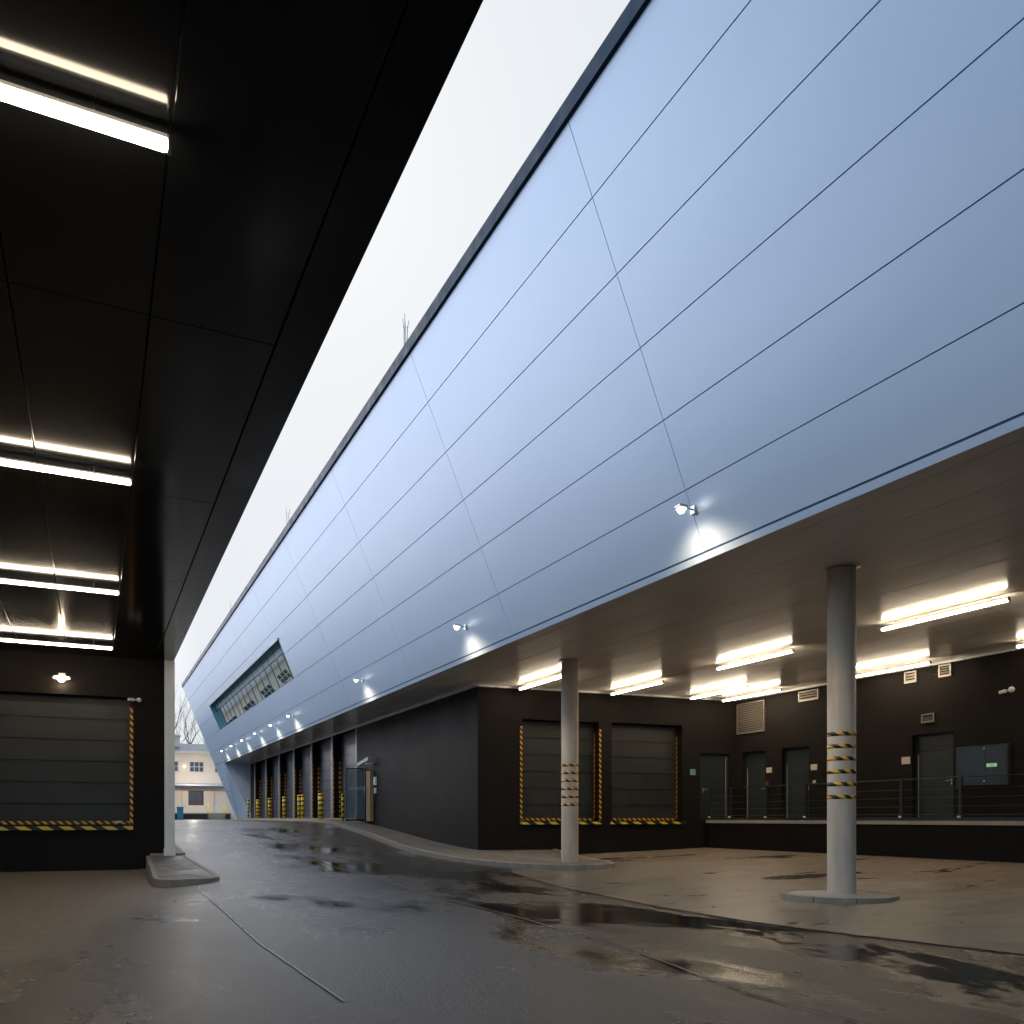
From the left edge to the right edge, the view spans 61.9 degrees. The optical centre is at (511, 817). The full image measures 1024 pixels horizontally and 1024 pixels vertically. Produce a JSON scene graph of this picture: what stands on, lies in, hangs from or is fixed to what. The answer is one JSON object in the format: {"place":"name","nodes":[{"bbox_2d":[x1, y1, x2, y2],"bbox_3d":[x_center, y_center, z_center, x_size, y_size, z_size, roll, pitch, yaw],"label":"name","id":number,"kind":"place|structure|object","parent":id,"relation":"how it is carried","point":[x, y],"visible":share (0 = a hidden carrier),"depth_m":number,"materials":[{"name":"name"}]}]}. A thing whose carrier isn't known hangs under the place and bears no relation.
{"place":"outdoors","nodes":[
{"label":"outdoors","id":0,"kind":"place"},
{"bbox_2d":[150,844,184,855],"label":"verge paving","id":1,"kind":"structure","parent":0,"point":[179,851],"depth_m":20.72,"materials":[{"name":"concrete"}]},
{"bbox_2d":[174,0,629,751],"label":"sky","id":2,"kind":"structure","parent":0,"point":[517,63],"materials":[{"name":"white"}]},
{"bbox_2d":[324,819,608,864],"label":"pavement","id":3,"kind":"structure","parent":0,"point":[537,856],"depth_m":23.85,"materials":[{"name":"grey concrete"}]},
{"bbox_2d":[247,799,249,817],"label":"bollard","id":4,"kind":"object","parent":3,"relation":"on","point":[248,807],"visible":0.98,"depth_m":56.52,"materials":[{"name":"yellow metal"}]},
{"bbox_2d":[256,800,258,817],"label":"bollard","id":5,"kind":"object","parent":3,"relation":"on","point":[257,808],"visible":0.97,"depth_m":53.28,"materials":[{"name":"yellow metal"}]},
{"bbox_2d":[268,798,270,817],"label":"bollard","id":6,"kind":"object","parent":3,"relation":"on","point":[269,807],"visible":0.98,"depth_m":49.18,"materials":[{"name":"yellow metal"}]},
{"bbox_2d":[282,797,285,817],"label":"bollard","id":7,"kind":"object","parent":3,"relation":"on","point":[283,807],"visible":0.98,"depth_m":45.87,"materials":[{"name":"yellow metal"}]},
{"bbox_2d":[297,795,300,817],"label":"bollard","id":8,"kind":"object","parent":3,"relation":"on","point":[298,806],"visible":0.96,"depth_m":42.55,"materials":[{"name":"yellow metal"}]},
{"bbox_2d":[301,795,304,817],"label":"bollard","id":9,"kind":"object","parent":3,"relation":"on","point":[302,806],"visible":0.98,"depth_m":41.78,"materials":[{"name":"yellow metal"}]},
{"bbox_2d":[318,793,322,818],"bbox_3d":[-8.635,-0.521,38.531,0.238,1.175,0.238,0,0,-26],"label":"bollard","id":10,"kind":"object","parent":3,"relation":"on","point":[320,805],"visible":0.98,"depth_m":38.43,"materials":[{"name":"yellow metal"}]},
{"bbox_2d":[341,794,344,820],"bbox_3d":[-6.963,-0.409,35.119,0.138,1.175,0.138,0,0,-26],"label":"bollard","id":11,"kind":"object","parent":3,"relation":"on","point":[342,806],"visible":0.96,"depth_m":35.07,"materials":[{"name":"yellow metal"}]},
{"bbox_2d":[559,658,580,861],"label":"concrete column","id":12,"kind":"structure","parent":3,"relation":"on","point":[569,761],"depth_m":20.38,"materials":[{"name":"grey concrete"}]},
{"bbox_2d":[0,819,1023,1023],"bbox_3d":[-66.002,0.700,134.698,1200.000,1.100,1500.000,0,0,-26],"label":"asphalt road","id":13,"kind":"structure","parent":0,"point":[121,948],"depth_m":7.80,"materials":[{"name":"grey asphalt"}]},
{"bbox_2d":[176,807,183,818],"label":"waste bin","id":14,"kind":"object","parent":13,"relation":"on","point":[179,812],"visible":1,"depth_m":76.88,"materials":[{"name":"blue plastic"}]},
{"bbox_2d":[150,855,212,878],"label":"paved island","id":15,"kind":"structure","parent":13,"relation":"on","point":[174,867],"depth_m":17.48,"materials":[{"name":"grey concrete"}]},
{"bbox_2d":[146,855,219,887],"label":"island kerb","id":16,"kind":"structure","parent":13,"relation":"on","point":[156,880],"depth_m":15.60,"materials":[{"name":"concrete"}]},
{"bbox_2d":[175,690,203,743],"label":"bare tree","id":17,"kind":"object","parent":13,"relation":"on","point":[191,729],"visible":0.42,"depth_m":107.58,"materials":[{"name":"grey plant"}]},
{"bbox_2d":[175,735,236,819],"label":"beige house","id":18,"kind":"structure","parent":13,"relation":"on","point":[199,787],"depth_m":81.12,"materials":[{"name":"paint"}]},
{"bbox_2d":[175,762,179,771],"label":"window","id":19,"kind":"structure","parent":18,"relation":"in","point":[176,763],"depth_m":80.40,"materials":[{"name":"white glass"}]},
{"bbox_2d":[188,790,203,804],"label":"window","id":20,"kind":"structure","parent":18,"relation":"in","point":[194,797],"depth_m":81.10,"materials":[{"name":"brown glass"}]},
{"bbox_2d":[189,762,204,772],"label":"window","id":21,"kind":"structure","parent":18,"relation":"in","point":[193,766],"depth_m":81.20,"materials":[{"name":"white glass"}]},
{"bbox_2d":[208,803,224,819],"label":"terrace steps","id":22,"kind":"structure","parent":13,"relation":"on","point":[216,816],"depth_m":79.36,"materials":[{"name":"concrete"}]},
{"bbox_2d":[0,0,482,871],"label":"canopy building","id":23,"kind":"structure","parent":13,"relation":"on","point":[166,320],"depth_m":6.39,"materials":[{"name":"black metal"}]},
{"bbox_2d":[0,637,112,649],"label":"tube light","id":24,"kind":"object","parent":23,"relation":"attached to","point":[56,643],"visible":1,"depth_m":18.07,"materials":[{"name":"white plastic"}]},
{"bbox_2d":[0,577,119,594],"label":"tube light","id":25,"kind":"object","parent":23,"relation":"attached to","point":[56,585],"visible":1,"depth_m":13.59,"materials":[{"name":"white plastic"}]},
{"bbox_2d":[53,673,69,681],"bbox_3d":[-10.367,-3.240,19.638,0.360,0.220,0.360,0,0,-26],"label":"bulkhead lamp","id":26,"kind":"object","parent":23,"relation":"attached to","point":[61,677],"visible":1,"depth_m":19.58,"materials":[{"name":"white plastic"}]},
{"bbox_2d":[0,457,131,485],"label":"tube light","id":27,"kind":"object","parent":23,"relation":"attached to","point":[42,467],"visible":1,"depth_m":9.07,"materials":[{"name":"white plastic"}]},
{"bbox_2d":[0,693,132,829],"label":"dock door","id":28,"kind":"structure","parent":23,"relation":"in","point":[64,760],"depth_m":20.12,"materials":[{"name":"metal"}]},
{"bbox_2d":[0,79,171,155],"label":"tube light","id":29,"kind":"object","parent":23,"relation":"attached to","point":[55,107],"visible":1,"depth_m":4.48,"materials":[{"name":"white plastic"}]},
{"bbox_2d":[128,698,141,701],"bbox_3d":[-8.948,-2.810,20.257,0.119,0.120,0.322,0,0,35],"label":"security camera","id":30,"kind":"object","parent":23,"relation":"attached to","point":[134,699],"visible":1,"depth_m":20.24,"materials":[{"name":"white plastic"}]},
{"bbox_2d":[199,884,343,1000],"bbox_3d":[-3.422,1.214,10.518,0.121,0.049,10.502,0,0,-25],"label":"sealed road joint","id":31,"kind":"object","parent":13,"relation":"on","point":[327,989],"visible":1,"depth_m":7.68,"materials":[{"name":"black"}]},
{"bbox_2d":[237,818,614,870],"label":"kerb","id":32,"kind":"structure","parent":13,"relation":"on","point":[484,862],"depth_m":21.87,"materials":[{"name":"concrete"}]},
{"bbox_2d":[259,832,870,1023],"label":"road joint","id":33,"kind":"object","parent":13,"relation":"on","point":[631,950],"visible":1,"depth_m":7.31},
{"bbox_2d":[182,0,1023,853],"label":"warehouse building","id":34,"kind":"structure","parent":13,"relation":"on","point":[744,278],"depth_m":13.53,"materials":[{"name":"white metal"}]},
{"bbox_2d":[255,761,264,817],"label":"dock door","id":35,"kind":"structure","parent":34,"relation":"in","point":[262,763],"depth_m":57.31,"materials":[{"name":"grey metal"}]},
{"bbox_2d":[271,757,277,817],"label":"dock door","id":36,"kind":"structure","parent":34,"relation":"in","point":[274,785],"depth_m":53.50,"materials":[{"name":"grey metal"}]},
{"bbox_2d":[285,752,292,817],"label":"dock door","id":37,"kind":"structure","parent":34,"relation":"in","point":[289,757],"depth_m":49.40,"materials":[{"name":"grey metal"}]},
{"bbox_2d":[300,746,309,818],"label":"dock door","id":38,"kind":"structure","parent":34,"relation":"in","point":[305,752],"depth_m":45.45,"materials":[{"name":"grey metal"}]},
{"bbox_2d":[312,739,330,818],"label":"dock door","id":39,"kind":"structure","parent":34,"relation":"in","point":[325,747],"depth_m":41.72,"materials":[{"name":"grey metal"}]},
{"bbox_2d":[333,728,356,818],"bbox_3d":[-7.164,-1.820,37.381,0.430,3.900,3.840,0,0,-26],"label":"dock door","id":40,"kind":"structure","parent":34,"relation":"in","point":[348,741],"depth_m":37.96,"materials":[{"name":"grey metal"}]},
{"bbox_2d":[345,768,364,820],"bbox_3d":[-6.316,-0.945,34.332,0.790,2.130,0.042,0,0,-26],"label":"glass screen","id":41,"kind":"object","parent":34,"relation":"attached to","point":[345,797],"visible":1,"depth_m":34.21,"materials":[{"name":"grey"}]},
{"bbox_2d":[357,757,373,765],"bbox_3d":[-5.796,-2.215,33.611,0.322,0.330,0.913,0,0,-43],"label":"security camera","id":42,"kind":"object","parent":34,"relation":"attached to","point":[364,761],"visible":1,"depth_m":33.43,"materials":[{"name":"white plastic"}]},
{"bbox_2d":[364,771,372,821],"bbox_3d":[-5.628,-0.850,33.974,0.510,2.000,1.110,0,0,-26],"label":"entrance door","id":43,"kind":"structure","parent":34,"relation":"in","point":[369,774],"depth_m":33.44,"materials":[{"name":"brown wood"}]},
{"bbox_2d":[373,777,376,792],"bbox_3d":[-5.310,-1.270,33.117,0.068,0.640,0.250,0,0,-26],"label":"intercom","id":44,"kind":"object","parent":34,"relation":"attached to","point":[375,782],"visible":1,"depth_m":33.06,"materials":[{"name":"white plastic"}]},
{"bbox_2d":[402,313,408,343],"bbox_3d":[-2.220,-10.079,17.843,0.156,0.859,0.200,0,0,-26],"label":"lightning rod","id":45,"kind":"object","parent":34,"relation":"on","point":[405,330],"visible":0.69,"depth_m":17.85,"materials":[{"name":"metal"}]},
{"bbox_2d":[453,624,466,629],"bbox_3d":[-1.207,-4.450,19.899,0.320,0.140,0.140,0,0,-26],"label":"facade lamp","id":46,"kind":"object","parent":34,"relation":"attached to","point":[456,626],"visible":1,"depth_m":19.85,"materials":[{"name":"metal"}]},
{"bbox_2d":[519,675,560,689],"bbox_3d":[0.791,-3.728,23.272,0.074,0.139,2.540,0,0,-26],"label":"tube light","id":47,"kind":"object","parent":34,"relation":"attached to","point":[540,682],"visible":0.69,"depth_m":23.24,"materials":[{"name":"white"}]},
{"bbox_2d":[520,721,601,823],"bbox_3d":[1.403,-1.345,25.443,2.630,3.070,0.510,0,0,-21],"label":"dock door","id":48,"kind":"structure","parent":34,"relation":"in","point":[540,742],"depth_m":25.54,"materials":[{"name":"metal"}]},
{"bbox_2d":[611,680,663,694],"bbox_3d":[3.536,-3.728,24.283,0.074,0.139,2.540,0,0,-26],"label":"tube light","id":49,"kind":"object","parent":34,"relation":"attached to","point":[638,687],"visible":1,"depth_m":24.14,"materials":[{"name":"white"}]},
{"bbox_2d":[610,725,685,823],"bbox_3d":[4.122,-1.345,26.485,2.610,3.070,0.510,0,0,-21],"label":"dock door","id":50,"kind":"structure","parent":34,"relation":"in","point":[644,763],"depth_m":26.69,"materials":[{"name":"metal"}]},
{"bbox_2d":[674,503,696,515],"bbox_3d":[2.511,-4.450,12.311,0.320,0.140,0.140,0,0,-26],"label":"facade lamp","id":51,"kind":"object","parent":34,"relation":"attached to","point":[680,508],"visible":1,"depth_m":12.26,"materials":[{"name":"metal"}]},
{"bbox_2d":[690,769,695,774],"bbox_3d":[5.699,-1.445,26.900,0.190,0.190,0.017,0,0,-21],"label":"wall sign","id":52,"kind":"object","parent":34,"relation":"attached to","point":[692,771],"visible":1,"depth_m":26.89,"materials":[{"name":"green plastic"}]},
{"bbox_2d":[700,753,727,819],"bbox_3d":[6.430,-0.990,27.293,1.094,2.120,0.113,0,0,-21],"label":"door","id":53,"kind":"structure","parent":34,"relation":"in","point":[713,767],"depth_m":27.32,"materials":[{"name":"metal"}]},
{"bbox_2d":[690,686,748,698],"bbox_3d":[6.083,-3.728,25.197,0.074,0.139,2.540,0,0,-26],"label":"tube light","id":54,"kind":"object","parent":34,"relation":"attached to","point":[719,692],"visible":1,"depth_m":25.10,"materials":[{"name":"white"}]},
{"bbox_2d":[736,700,764,734],"bbox_3d":[7.495,-3.155,26.802,0.048,0.970,1.260,0,0,-26],"label":"wall vent","id":55,"kind":"object","parent":34,"relation":"attached to","point":[750,717],"depth_m":26.80,"materials":[{"name":"metal"}]},
{"bbox_2d":[722,688,781,701],"bbox_3d":[7.206,-3.728,25.747,0.074,0.139,2.540,0,0,-26],"label":"tube light","id":56,"kind":"object","parent":34,"relation":"attached to","point":[754,694],"visible":1,"depth_m":25.63,"materials":[{"name":"white"}]},
{"bbox_2d":[746,751,764,817],"bbox_3d":[7.714,-1.005,26.787,0.113,2.150,1.040,0,0,-26],"label":"door","id":57,"kind":"structure","parent":34,"relation":"in","point":[755,763],"depth_m":26.89,"materials":[{"name":"metal"}]},
{"bbox_2d":[717,648,794,669],"bbox_3d":[5.648,-3.728,19.973,0.074,0.139,2.540,0,0,-26],"label":"tube light","id":58,"kind":"object","parent":34,"relation":"attached to","point":[782,652],"visible":1,"depth_m":19.84,"materials":[{"name":"white plastic"}]},
{"bbox_2d":[766,767,771,772],"bbox_3d":[7.863,-1.460,26.086,0.018,0.160,0.230,0,0,-26],"label":"wall sign","id":59,"kind":"object","parent":34,"relation":"attached to","point":[768,770],"visible":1,"depth_m":26.06,"materials":[{"name":"white plastic"}]},
{"bbox_2d":[785,747,808,817],"bbox_3d":[8.486,-1.005,25.211,0.113,2.150,1.090,0,0,-26],"label":"door","id":60,"kind":"structure","parent":34,"relation":"in","point":[796,761],"depth_m":25.32,"materials":[{"name":"metal"}]},
{"bbox_2d":[798,689,818,701],"bbox_3d":[8.560,-3.535,24.629,0.048,0.290,0.760,0,0,-26],"label":"wall vent","id":61,"kind":"object","parent":34,"relation":"attached to","point":[808,695],"depth_m":24.63,"materials":[{"name":"metal"}]},
{"bbox_2d":[811,764,816,769],"bbox_3d":[8.657,-1.455,24.465,0.018,0.170,0.240,0,0,-26],"label":"wall sign","id":62,"kind":"object","parent":34,"relation":"attached to","point":[813,766],"visible":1,"depth_m":24.45,"materials":[{"name":"white plastic"}]},
{"bbox_2d":[856,661,931,677],"bbox_3d":[9.396,-3.728,21.392,0.074,0.139,2.490,0,0,-26],"label":"tube light","id":63,"kind":"object","parent":34,"relation":"attached to","point":[895,668],"visible":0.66,"depth_m":21.16,"materials":[{"name":"white"}]},
{"bbox_2d":[902,757,909,763],"bbox_3d":[10.015,-1.460,21.695,0.018,0.180,0.250,0,0,-26],"label":"wall sign","id":64,"kind":"object","parent":34,"relation":"attached to","point":[905,760],"visible":1,"depth_m":21.68,"materials":[{"name":"white plastic"}]},
{"bbox_2d":[904,670,916,683],"bbox_3d":[10.067,-3.555,21.553,0.048,0.290,0.350,0,0,-26],"label":"wall vent","id":65,"kind":"object","parent":34,"relation":"attached to","point":[910,676],"depth_m":21.55,"materials":[{"name":"metal"}]},
{"bbox_2d":[921,713,934,722],"bbox_3d":[10.289,-2.470,21.100,0.048,0.220,0.360,0,0,-26],"label":"wall vent","id":66,"kind":"object","parent":34,"relation":"attached to","point":[928,718],"depth_m":21.09,"materials":[{"name":"metal"}]},
{"bbox_2d":[916,732,952,820],"bbox_3d":[10.501,-1.005,21.098,0.113,2.150,1.150,0,0,-26],"label":"door","id":67,"kind":"structure","parent":34,"relation":"in","point":[937,763],"depth_m":21.16,"materials":[{"name":"metal"}]},
{"bbox_2d":[938,663,951,677],"bbox_3d":[10.496,-3.570,20.678,0.048,0.300,0.340,0,0,-26],"label":"wall vent","id":68,"kind":"object","parent":34,"relation":"attached to","point":[944,670],"depth_m":20.67,"materials":[{"name":"metal"}]},
{"bbox_2d":[881,597,1010,630],"bbox_3d":[7.815,-3.728,15.550,0.074,0.139,2.590,0,0,-26],"label":"tube light","id":69,"kind":"object","parent":34,"relation":"attached to","point":[959,610],"visible":1,"depth_m":15.38,"materials":[{"name":"white plastic"}]},
{"bbox_2d":[956,743,1010,785],"bbox_3d":[10.893,-1.215,19.764,0.136,0.930,1.290,0,0,-26],"label":"electrical cabinet","id":70,"kind":"object","parent":34,"relation":"attached to","point":[992,759],"visible":0.99,"depth_m":19.68,"materials":[{"name":"grey metal"}]},
{"bbox_2d":[999,686,1014,693],"bbox_3d":[11.137,-2.876,19.204,0.137,0.147,0.331,0,0,-37],"label":"security camera","id":71,"kind":"object","parent":34,"relation":"attached to","point":[1011,689],"visible":1,"depth_m":19.13,"materials":[{"name":"white plastic"}]},
{"bbox_2d":[1016,643,1023,647],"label":"tube light","id":72,"kind":"object","parent":34,"relation":"attached to","point":[1019,645],"visible":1,"depth_m":18.29,"materials":[{"name":"white plastic"}]},
{"bbox_2d":[706,820,1023,862],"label":"loading platform","id":73,"kind":"structure","parent":13,"relation":"on","point":[998,841],"depth_m":20.69,"materials":[{"name":"black paint"}]},
{"bbox_2d":[708,773,1023,820],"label":"platform railing","id":74,"kind":"object","parent":73,"relation":"on","point":[960,817],"visible":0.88,"depth_m":20.56,"materials":[{"name":"metal"}]},
{"bbox_2d":[512,848,1023,953],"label":"concrete yard","id":75,"kind":"structure","parent":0,"point":[935,903],"depth_m":14.05,"materials":[{"name":"grey concrete"}]},
{"bbox_2d":[510,869,1021,953],"bbox_3d":[2.372,1.193,12.553,1.213,0.078,14.418,0,0,-23],"label":"yard joint","id":76,"kind":"object","parent":75,"relation":"on","point":[769,923],"visible":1,"depth_m":9.86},
{"bbox_2d":[788,890,889,897],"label":"column island","id":77,"kind":"structure","parent":75,"relation":"on","point":[824,893],"depth_m":12.71,"materials":[{"name":"concrete"}]},
{"bbox_2d":[779,889,898,903],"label":"column island kerb","id":78,"kind":"structure","parent":77,"relation":"on","point":[784,894],"depth_m":12.18,"materials":[{"name":"concrete"}]},
{"bbox_2d":[823,562,860,893],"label":"concrete column","id":79,"kind":"structure","parent":77,"relation":"on","point":[841,727],"depth_m":12.77,"materials":[{"name":"grey concrete"}]}
]}

